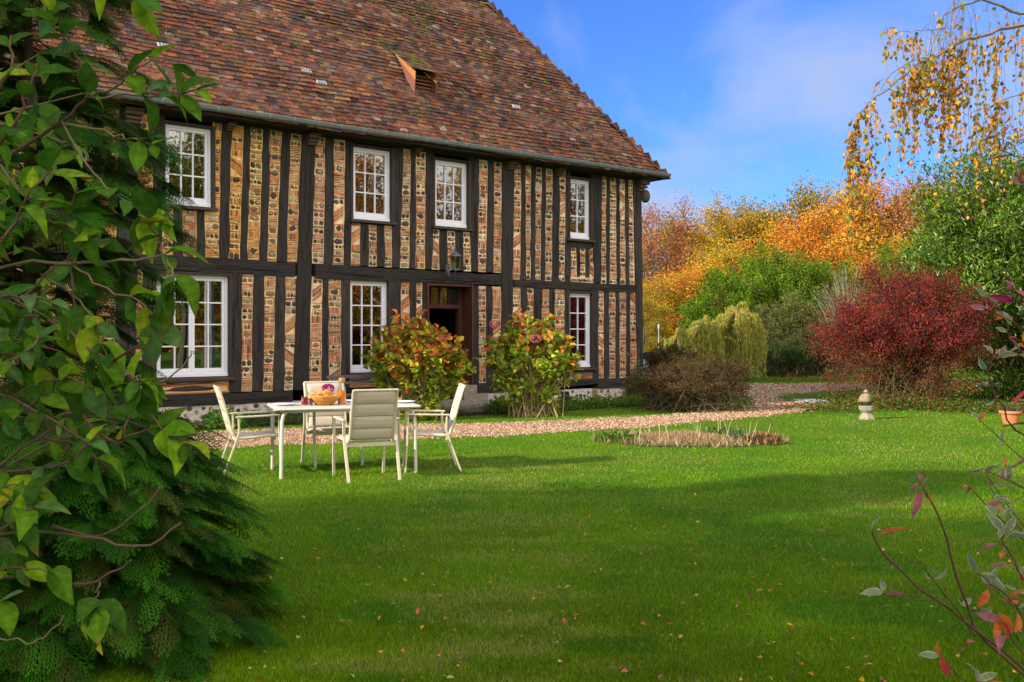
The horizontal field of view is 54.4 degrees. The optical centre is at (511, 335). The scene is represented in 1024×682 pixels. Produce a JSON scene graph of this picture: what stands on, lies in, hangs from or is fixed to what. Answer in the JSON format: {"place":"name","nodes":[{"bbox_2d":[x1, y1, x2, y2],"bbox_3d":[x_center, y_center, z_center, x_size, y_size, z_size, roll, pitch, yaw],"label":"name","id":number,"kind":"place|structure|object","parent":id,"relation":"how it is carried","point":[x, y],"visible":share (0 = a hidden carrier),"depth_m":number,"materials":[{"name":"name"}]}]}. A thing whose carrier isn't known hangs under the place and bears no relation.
{"place":"outdoors","nodes":[
{"label":"outdoors","id":0,"kind":"place"},
{"bbox_2d":[0,352,1023,681],"bbox_3d":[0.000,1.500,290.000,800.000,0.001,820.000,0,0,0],"label":"lawn","id":1,"kind":"structure","parent":0,"point":[702,476],"depth_m":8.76,"materials":[{"name":"plant"}]},
{"bbox_2d":[0,0,217,571],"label":"climbing vine","id":2,"kind":"object","parent":1,"relation":"on","point":[93,143],"visible":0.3,"depth_m":6.56,"materials":[{"name":"green plant"}]},
{"bbox_2d":[0,0,221,654],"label":"broad leaved shrub","id":3,"kind":"object","parent":1,"relation":"on","point":[77,329],"visible":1,"depth_m":2.01,"materials":[{"name":"green plant"}]},
{"bbox_2d":[0,400,297,681],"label":"spreading juniper","id":4,"kind":"object","parent":1,"relation":"on","point":[150,588],"visible":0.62,"depth_m":4.49,"materials":[{"name":"green plant"}]},
{"bbox_2d":[213,385,280,471],"bbox_3d":[-2.913,1.022,10.953,0.683,0.960,0.610,0,0,-22],"label":"garden chair","id":5,"kind":"object","parent":1,"relation":"on","point":[246,435],"visible":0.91,"depth_m":10.79,"materials":[{"name":"beige paint"}]},
{"bbox_2d":[301,381,363,468],"bbox_3d":[-2.120,1.022,11.662,0.610,0.960,0.683,0,0,-26],"label":"garden chair","id":6,"kind":"object","parent":1,"relation":"on","point":[322,420],"visible":0.57,"depth_m":11.77,"materials":[{"name":"white fabric"}]},
{"bbox_2d":[0,0,670,427],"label":"half timbered house","id":7,"kind":"structure","parent":1,"relation":"on","point":[356,174],"depth_m":19.36,"materials":[{"name":"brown wood"}]},
{"bbox_2d":[161,119,218,210],"bbox_3d":[-5.441,-2.845,16.718,0.957,1.440,0.260,0,0,-39],"label":"window","id":8,"kind":"structure","parent":7,"relation":"in","point":[209,132],"depth_m":16.87,"materials":[{"name":"white paint"}]},
{"bbox_2d":[151,270,235,381],"bbox_3d":[-5.379,-0.160,16.768,1.406,1.830,0.260,0,0,-39],"label":"window","id":9,"kind":"structure","parent":7,"relation":"in","point":[191,373],"depth_m":16.98,"materials":[{"name":"white paint"}]},
{"bbox_2d":[346,280,390,374],"bbox_3d":[-2.729,-0.167,18.886,0.992,1.845,0.260,0,0,-39],"label":"window","id":10,"kind":"structure","parent":7,"relation":"in","point":[369,301],"depth_m":18.90,"materials":[{"name":"white paint"}]},
{"bbox_2d":[350,143,396,225],"bbox_3d":[-2.675,-2.870,18.930,0.996,1.470,0.260,0,0,-39],"label":"window","id":11,"kind":"structure","parent":7,"relation":"in","point":[372,167],"depth_m":19.00,"materials":[{"name":"white paint"}]},
{"bbox_2d":[432,156,473,231],"bbox_3d":[-1.240,-2.850,20.077,0.976,1.430,0.260,0,0,-39],"label":"window","id":12,"kind":"structure","parent":7,"relation":"in","point":[451,177],"depth_m":20.16,"materials":[{"name":"white paint"}]},
{"bbox_2d":[446,248,461,277],"bbox_3d":[-1.167,-1.450,19.800,0.270,0.580,0.407,0,0,-39],"label":"wall lantern","id":13,"kind":"object","parent":7,"relation":"attached to","point":[454,256],"depth_m":19.80,"materials":[{"name":"metal"}]},
{"bbox_2d":[566,176,595,242],"bbox_3d":[1.487,-2.825,22.257,0.829,1.440,0.260,0,0,-39],"label":"window","id":14,"kind":"structure","parent":7,"relation":"in","point":[581,216],"depth_m":22.37,"materials":[{"name":"white paint"}]},
{"bbox_2d":[568,290,596,369],"bbox_3d":[1.506,-0.120,22.272,0.839,1.770,0.260,0,0,-39],"label":"window","id":15,"kind":"structure","parent":7,"relation":"in","point":[580,303],"depth_m":22.41,"materials":[{"name":"white paint"}]},
{"bbox_2d":[623,347,645,398],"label":"ivy","id":16,"kind":"object","parent":7,"relation":"attached to","point":[632,375],"visible":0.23,"depth_m":23.18,"materials":[{"name":"green plant"}]},
{"bbox_2d":[267,401,420,478],"bbox_3d":[-1.875,1.128,11.060,1.570,0.744,0.920,0,0,-20],"label":"garden table","id":17,"kind":"object","parent":1,"relation":"on","point":[301,408],"visible":0.77,"depth_m":10.82,"materials":[{"name":"paint"}]},
{"bbox_2d":[274,402,296,405],"bbox_3d":[-2.461,0.742,10.826,0.250,0.021,0.250,0,0,0],"label":"plate","id":18,"kind":"object","parent":17,"relation":"on","point":[285,403],"visible":0.99,"depth_m":10.82,"materials":[{"name":"white ceramic"}]},
{"bbox_2d":[301,397,307,404],"bbox_3d":[-2.269,0.705,10.895,0.076,0.100,0.074,0,0,0],"label":"drinking glass","id":19,"kind":"object","parent":17,"relation":"on","point":[304,400],"visible":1,"depth_m":10.87,"materials":[{"name":"red glass"}]},
{"bbox_2d":[308,398,312,405],"bbox_3d":[-2.191,0.715,10.817,0.055,0.080,0.054,0,0,0],"label":"drinking glass","id":20,"kind":"object","parent":17,"relation":"on","point":[310,401],"visible":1,"depth_m":10.80,"materials":[{"name":"red glass"}]},
{"bbox_2d":[309,395,339,404],"bbox_3d":[-2.057,0.701,10.909,0.340,0.114,0.340,0,0,-20],"label":"bread basket","id":21,"kind":"object","parent":17,"relation":"on","point":[325,400],"visible":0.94,"depth_m":10.79,"materials":[{"name":"wicker"}]},
{"bbox_2d":[318,390,329,395],"bbox_3d":[-2.024,0.631,10.848,0.086,0.072,0.170,16,0,38],"label":"croissant","id":22,"kind":"object","parent":21,"relation":"in","point":[324,392],"visible":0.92,"depth_m":10.80,"materials":[{"name":"orange food"}]},
{"bbox_2d":[322,383,334,391],"bbox_3d":[-2.069,0.643,11.202,0.153,0.223,0.155,0,0,0],"label":"flower posy","id":23,"kind":"object","parent":17,"relation":"on","point":[325,386],"visible":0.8,"depth_m":11.18,"materials":[{"name":"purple plant"}]},
{"bbox_2d":[338,378,345,404],"bbox_3d":[-1.878,0.609,10.995,0.096,0.293,0.096,0,0,0],"label":"juice carafe","id":24,"kind":"object","parent":17,"relation":"on","point":[342,398],"visible":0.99,"depth_m":10.96,"materials":[{"name":"orange glass"}]},
{"bbox_2d":[398,400,414,402],"bbox_3d":[-1.214,0.742,11.247,0.250,0.021,0.250,0,0,0],"label":"plate","id":25,"kind":"object","parent":17,"relation":"on","point":[404,401],"visible":0.84,"depth_m":11.18,"materials":[{"name":"white ceramic"}]},
{"bbox_2d":[331,388,400,483],"bbox_3d":[-1.526,1.022,10.487,0.610,0.960,0.683,0,0,-24],"label":"garden chair","id":26,"kind":"object","parent":1,"relation":"on","point":[373,416],"visible":0.98,"depth_m":10.27,"materials":[{"name":"beige fabric"}]},
{"bbox_2d":[136,400,715,430],"bbox_3d":[-3.016,1.492,17.562,19.779,0.001,1.550,0,0,-39],"label":"flower bed","id":27,"kind":"object","parent":1,"relation":"on","point":[468,414],"visible":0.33,"depth_m":19.15,"materials":[{"name":"green plant"}]},
{"bbox_2d":[198,406,244,428],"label":"mallow plant","id":28,"kind":"object","parent":27,"relation":"on","point":[211,419],"visible":0.58,"depth_m":16.11,"materials":[{"name":"green plant"}]},
{"bbox_2d":[216,410,249,425],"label":"lavender plant","id":29,"kind":"object","parent":27,"relation":"on","point":[236,418],"visible":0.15,"depth_m":16.49,"materials":[{"name":"green plant"}]},
{"bbox_2d":[241,408,268,424],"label":"lavender plant","id":30,"kind":"object","parent":27,"relation":"on","point":[257,419],"visible":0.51,"depth_m":16.69,"materials":[{"name":"green plant"}]},
{"bbox_2d":[257,408,292,423],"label":"lavender plant","id":31,"kind":"object","parent":27,"relation":"on","point":[278,412],"visible":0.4,"depth_m":16.92,"materials":[{"name":"green plant"}]},
{"bbox_2d":[110,403,475,430],"bbox_3d":[-4.436,1.360,16.532,9.436,0.311,0.937,0,0,-39],"label":"ground cover","id":32,"kind":"object","parent":27,"relation":"on","point":[293,420],"visible":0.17,"depth_m":16.70,"materials":[{"name":"green plant"}]},
{"bbox_2d":[286,413,302,421],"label":"lavender plant","id":33,"kind":"object","parent":27,"relation":"on","point":[296,415],"visible":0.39,"depth_m":17.11,"materials":[{"name":"green plant"}]},
{"bbox_2d":[326,375,376,395],"bbox_3d":[-2.712,1.110,18.199,1.320,0.780,0.385,0,0,-39],"label":"wooden bench","id":34,"kind":"object","parent":27,"relation":"on","point":[332,378],"visible":0.16,"depth_m":18.25,"materials":[{"name":"brown wood"}]},
{"bbox_2d":[359,309,478,421],"bbox_3d":[-1.667,0.540,17.908,2.147,2.062,1.349,0,0,0],"label":"hydrangea bush","id":35,"kind":"object","parent":27,"relation":"on","point":[409,361],"visible":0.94,"depth_m":17.66,"materials":[{"name":"green plant"}]},
{"bbox_2d":[483,396,511,411],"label":"wallflower plant","id":36,"kind":"object","parent":27,"relation":"on","point":[498,403],"visible":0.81,"depth_m":19.42,"materials":[{"name":"green plant"}]},
{"bbox_2d":[560,391,570,403],"bbox_3d":[1.177,1.360,21.840,0.240,0.280,0.084,0,0,-39],"label":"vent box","id":37,"kind":"object","parent":27,"relation":"on","point":[566,394],"visible":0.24,"depth_m":21.80,"materials":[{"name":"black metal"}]},
{"bbox_2d":[469,390,760,413],"bbox_3d":[2.370,1.286,21.709,8.134,0.459,2.316,0,0,-40],"label":"ground cover","id":38,"kind":"object","parent":27,"relation":"on","point":[580,402],"visible":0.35,"depth_m":20.89,"materials":[{"name":"green plant"}]},
{"bbox_2d":[402,383,465,472],"bbox_3d":[-0.884,1.022,11.227,0.683,0.960,0.610,0,0,-9],"label":"garden chair","id":39,"kind":"object","parent":1,"relation":"on","point":[449,426],"visible":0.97,"depth_m":11.06,"materials":[{"name":"beige paint"}]},
{"bbox_2d":[479,307,585,417],"bbox_3d":[0.375,0.493,18.601,1.980,2.083,1.339,0,0,0],"label":"hydrangea bush","id":40,"kind":"object","parent":1,"relation":"on","point":[523,351],"visible":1,"depth_m":18.38,"materials":[{"name":"green plant"}]},
{"bbox_2d":[166,399,1023,681],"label":"fallen leaves","id":41,"kind":"object","parent":1,"relation":"on","point":[417,611],"visible":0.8,"depth_m":5.20,"materials":[{"name":"brown plant"}]},
{"bbox_2d":[643,352,656,376],"bbox_3d":[3.695,0.988,30.500,3.440,1.016,1.544,0,0,-8],"label":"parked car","id":42,"kind":"object","parent":1,"relation":"on","point":[644,353],"visible":0.02,"depth_m":29.81,"materials":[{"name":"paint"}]},
{"bbox_2d":[643,292,674,352],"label":"autumn tree","id":43,"kind":"object","parent":1,"relation":"on","point":[648,304],"visible":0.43,"depth_m":49.59,"materials":[{"name":"yellow plant"}]},
{"bbox_2d":[645,336,673,351],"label":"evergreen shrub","id":44,"kind":"object","parent":1,"relation":"on","point":[655,342],"visible":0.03,"depth_m":51.80,"materials":[{"name":"green plant"}]},
{"bbox_2d":[642,213,676,338],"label":"autumn tree","id":45,"kind":"object","parent":1,"relation":"on","point":[654,251],"visible":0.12,"depth_m":69.27,"materials":[{"name":"orange plant"}]},
{"bbox_2d":[642,225,676,316],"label":"autumn tree","id":46,"kind":"object","parent":1,"relation":"on","point":[652,252],"visible":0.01,"depth_m":69.41,"materials":[{"name":"orange plant"}]},
{"bbox_2d":[643,341,698,386],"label":"evergreen shrub","id":47,"kind":"object","parent":1,"relation":"on","point":[653,358],"visible":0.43,"depth_m":27.31,"materials":[{"name":"green plant"}]},
{"bbox_2d":[643,264,698,340],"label":"autumn tree","id":48,"kind":"object","parent":1,"relation":"on","point":[675,301],"visible":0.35,"depth_m":54.03,"materials":[{"name":"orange plant"}]},
{"bbox_2d":[645,261,698,345],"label":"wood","id":49,"kind":"object","parent":1,"relation":"on","point":[667,320],"depth_m":103.95,"materials":[{"name":"orange plant"}]},
{"bbox_2d":[642,193,703,340],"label":"autumn tree","id":50,"kind":"object","parent":1,"relation":"on","point":[676,251],"visible":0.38,"depth_m":60.87,"materials":[{"name":"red plant"}]},
{"bbox_2d":[662,324,693,360],"bbox_3d":[5.292,0.595,31.966,1.159,2.044,0.920,0,0,16],"label":"weeping willow","id":51,"kind":"object","parent":1,"relation":"on","point":[680,337],"visible":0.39,"depth_m":31.86,"materials":[{"name":"green plant"}]},
{"bbox_2d":[643,205,722,331],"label":"autumn tree","id":52,"kind":"object","parent":1,"relation":"on","point":[662,255],"visible":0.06,"depth_m":70.61,"materials":[{"name":"orange plant"}]},
{"bbox_2d":[618,351,760,413],"bbox_3d":[3.683,0.904,20.142,3.019,1.267,2.242,0,0,0],"label":"cotoneaster bush","id":53,"kind":"object","parent":1,"relation":"on","point":[701,378],"visible":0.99,"depth_m":19.89,"materials":[{"name":"brown plant"}]},
{"bbox_2d":[626,439,762,445],"bbox_3d":[2.560,1.490,14.193,2.338,0.001,1.503,0,0,0],"label":"dry bed","id":54,"kind":"object","parent":1,"relation":"on","point":[661,444],"visible":0.3,"depth_m":13.66,"materials":[{"name":"brown soil"}]},
{"bbox_2d":[595,427,642,443],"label":"weed","id":55,"kind":"object","parent":54,"relation":"on","point":[620,435],"visible":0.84,"depth_m":13.99,"materials":[{"name":"green plant"}]},
{"bbox_2d":[588,427,790,447],"bbox_3d":[2.491,1.415,14.141,2.858,0.150,1.992,0,0,0],"label":"dry stubble","id":56,"kind":"object","parent":54,"relation":"on","point":[684,437],"visible":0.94,"depth_m":13.83,"materials":[{"name":"beige plant"}]},
{"bbox_2d":[630,416,769,442],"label":"dry stalks","id":57,"kind":"object","parent":54,"relation":"on","point":[697,430],"visible":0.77,"depth_m":13.91,"materials":[{"name":"beige plant"}]},
{"bbox_2d":[700,425,736,435],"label":"weed","id":58,"kind":"object","parent":54,"relation":"on","point":[716,429],"visible":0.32,"depth_m":14.51,"materials":[{"name":"green plant"}]},
{"bbox_2d":[727,428,757,442],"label":"weed","id":59,"kind":"object","parent":54,"relation":"on","point":[737,434],"visible":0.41,"depth_m":14.00,"materials":[{"name":"green plant"}]},
{"bbox_2d":[743,430,781,444],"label":"dead plant","id":60,"kind":"object","parent":54,"relation":"on","point":[764,435],"visible":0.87,"depth_m":13.70,"materials":[{"name":"brown plant"}]},
{"bbox_2d":[645,255,746,346],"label":"autumn tree","id":61,"kind":"object","parent":1,"relation":"on","point":[678,290],"visible":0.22,"depth_m":53.21,"materials":[{"name":"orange plant"}]},
{"bbox_2d":[651,183,750,289],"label":"autumn tree","id":62,"kind":"object","parent":1,"relation":"on","point":[683,216],"visible":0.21,"depth_m":63.26,"materials":[{"name":"orange plant"}]},
{"bbox_2d":[686,314,726,371],"bbox_3d":[6.088,0.436,32.399,1.729,2.310,1.362,0,0,28],"label":"weeping willow","id":63,"kind":"object","parent":1,"relation":"on","point":[703,327],"visible":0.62,"depth_m":32.19,"materials":[{"name":"green plant"}]},
{"bbox_2d":[667,205,754,275],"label":"autumn tree","id":64,"kind":"object","parent":1,"relation":"on","point":[703,238],"visible":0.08,"depth_m":64.68,"materials":[{"name":"orange plant"}]},
{"bbox_2d":[674,264,770,369],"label":"evergreen shrub","id":65,"kind":"object","parent":1,"relation":"on","point":[735,294],"visible":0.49,"depth_m":43.47,"materials":[{"name":"green plant"}]},
{"bbox_2d":[699,301,768,381],"bbox_3d":[7.226,0.205,32.860,2.271,2.794,1.811,0,0,38],"label":"weeping willow","id":66,"kind":"object","parent":1,"relation":"on","point":[740,318],"visible":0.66,"depth_m":32.53,"materials":[{"name":"green plant"}]},
{"bbox_2d":[679,241,789,338],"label":"autumn tree","id":67,"kind":"object","parent":1,"relation":"on","point":[715,258],"visible":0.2,"depth_m":52.67,"materials":[{"name":"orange plant"}]},
{"bbox_2d":[682,189,809,288],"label":"autumn tree","id":68,"kind":"object","parent":1,"relation":"on","point":[719,239],"visible":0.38,"depth_m":59.31,"materials":[{"name":"orange plant"}]},
{"bbox_2d":[713,228,828,337],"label":"autumn tree","id":69,"kind":"object","parent":1,"relation":"on","point":[750,245],"visible":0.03,"depth_m":55.10,"materials":[{"name":"orange plant"}]},
{"bbox_2d":[716,241,830,336],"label":"evergreen shrub","id":70,"kind":"object","parent":1,"relation":"on","point":[772,288],"visible":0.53,"depth_m":45.15,"materials":[{"name":"green plant"}]},
{"bbox_2d":[749,338,818,377],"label":"evergreen shrub","id":71,"kind":"object","parent":1,"relation":"on","point":[781,361],"visible":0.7,"depth_m":35.07,"materials":[{"name":"green plant"}]},
{"bbox_2d":[750,287,830,374],"bbox_3d":[10.547,-0.159,38.102,3.470,3.473,2.980,0,0,0],"label":"evergreen shrub","id":72,"kind":"object","parent":1,"relation":"on","point":[778,322],"visible":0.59,"depth_m":37.45,"materials":[{"name":"green plant"}]},
{"bbox_2d":[722,170,860,259],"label":"autumn tree","id":73,"kind":"object","parent":1,"relation":"on","point":[803,197],"visible":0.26,"depth_m":60.54,"materials":[{"name":"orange plant"}]},
{"bbox_2d":[726,374,874,382],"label":"ground cover","id":74,"kind":"object","parent":1,"relation":"on","point":[799,379],"visible":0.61,"depth_m":33.18,"materials":[{"name":"green plant"}]},
{"bbox_2d":[763,194,854,237],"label":"autumn tree","id":75,"kind":"object","parent":1,"relation":"on","point":[794,209],"visible":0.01,"depth_m":63.64,"materials":[{"name":"orange plant"}]},
{"bbox_2d":[791,399,828,403],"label":"stone slab","id":76,"kind":"structure","parent":1,"relation":"on","point":[805,400],"depth_m":22.44,"materials":[{"name":"grey stone"}]},
{"bbox_2d":[775,320,851,376],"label":"evergreen shrub","id":77,"kind":"object","parent":1,"relation":"on","point":[818,367],"visible":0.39,"depth_m":36.24,"materials":[{"name":"green plant"}]},
{"bbox_2d":[758,189,873,267],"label":"autumn tree","id":78,"kind":"object","parent":1,"relation":"on","point":[807,224],"visible":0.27,"depth_m":57.05,"materials":[{"name":"orange plant"}]},
{"bbox_2d":[761,221,889,306],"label":"autumn tree","id":79,"kind":"object","parent":1,"relation":"on","point":[833,253],"visible":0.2,"depth_m":52.41,"materials":[{"name":"orange plant"}]},
{"bbox_2d":[793,253,872,367],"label":"evergreen shrub","id":80,"kind":"object","parent":1,"relation":"on","point":[822,279],"visible":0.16,"depth_m":46.47,"materials":[{"name":"green plant"}]},
{"bbox_2d":[808,263,870,373],"bbox_3d":[13.336,-0.735,39.957,3.510,4.610,2.888,0,0,0],"label":"evergreen shrub","id":81,"kind":"object","parent":1,"relation":"on","point":[836,292],"visible":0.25,"depth_m":39.87,"materials":[{"name":"green plant"}]},
{"bbox_2d":[792,183,898,281],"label":"autumn tree","id":82,"kind":"object","parent":1,"relation":"on","point":[880,227],"visible":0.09,"depth_m":58.67,"materials":[{"name":"orange plant"}]},
{"bbox_2d":[858,389,874,419],"bbox_3d":[6.366,1.238,17.895,0.296,0.565,0.270,-2,1,-20],"label":"stone lantern","id":83,"kind":"object","parent":1,"relation":"on","point":[865,409],"visible":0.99,"depth_m":17.82,"materials":[{"name":"beige stone"}]},
{"bbox_2d":[814,215,925,285],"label":"autumn tree","id":84,"kind":"object","parent":1,"relation":"on","point":[866,246],"visible":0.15,"depth_m":53.48,"materials":[{"name":"orange plant"}]},
{"bbox_2d":[816,162,935,350],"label":"autumn tree","id":85,"kind":"object","parent":1,"relation":"on","point":[882,196],"visible":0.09,"depth_m":59.48,"materials":[{"name":"orange plant"}]},
{"bbox_2d":[744,387,1023,415],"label":"ground cover","id":86,"kind":"object","parent":1,"relation":"on","point":[850,404],"visible":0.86,"depth_m":20.05,"materials":[{"name":"green plant"}]},
{"bbox_2d":[827,176,959,258],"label":"autumn tree","id":87,"kind":"object","parent":1,"relation":"on","point":[864,202],"visible":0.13,"depth_m":59.21,"materials":[{"name":"orange plant"}]},
{"bbox_2d":[856,234,947,376],"bbox_3d":[14.444,-1.157,35.899,4.107,5.511,3.431,0,0,0],"label":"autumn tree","id":88,"kind":"object","parent":1,"relation":"on","point":[884,256],"visible":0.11,"depth_m":35.75,"materials":[{"name":"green plant"}]},
{"bbox_2d":[802,254,1008,406],"bbox_3d":[8.627,-0.138,21.528,4.316,3.376,3.621,0,0,0],"label":"berberis bush","id":89,"kind":"object","parent":1,"relation":"on","point":[944,331],"visible":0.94,"depth_m":21.11,"materials":[{"name":"red plant"}]},
{"bbox_2d":[855,158,973,268],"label":"autumn tree","id":90,"kind":"object","parent":1,"relation":"on","point":[905,212],"visible":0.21,"depth_m":57.38,"materials":[{"name":"orange plant"}]},
{"bbox_2d":[831,0,1023,256],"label":"weeping birch","id":91,"kind":"object","parent":1,"relation":"on","point":[921,74],"visible":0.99,"depth_m":9.13,"materials":[{"name":"yellow plant"}]},
{"bbox_2d":[860,126,1023,681],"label":"variegated dogwood","id":92,"kind":"object","parent":1,"relation":"on","point":[993,580],"visible":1,"depth_m":1.88,"materials":[{"name":"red plant"}]},
{"bbox_2d":[901,175,987,360],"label":"autumn tree","id":93,"kind":"object","parent":1,"relation":"on","point":[952,194],"visible":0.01,"depth_m":60.71,"materials":[{"name":"orange plant"}]},
{"bbox_2d":[877,122,1023,398],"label":"laurel tree","id":94,"kind":"object","parent":1,"relation":"on","point":[994,243],"visible":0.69,"depth_m":23.61,"materials":[{"name":"green plant"}]},
{"bbox_2d":[998,403,1023,423],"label":"terracotta pot","id":95,"kind":"object","parent":1,"relation":"on","point":[1014,413],"visible":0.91,"depth_m":16.88,"materials":[{"name":"orange ceramic"}]},
{"bbox_2d":[188,381,999,449],"bbox_3d":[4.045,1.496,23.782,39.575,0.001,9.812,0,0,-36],"label":"gravel path","id":96,"kind":"structure","parent":0,"point":[588,424],"depth_m":16.82,"materials":[{"name":"beige gravel"}]},
{"bbox_2d":[488,0,1023,278],"label":"sky","id":97,"kind":"structure","parent":0,"point":[738,98],"materials":[{"name":"blue"}]}
]}

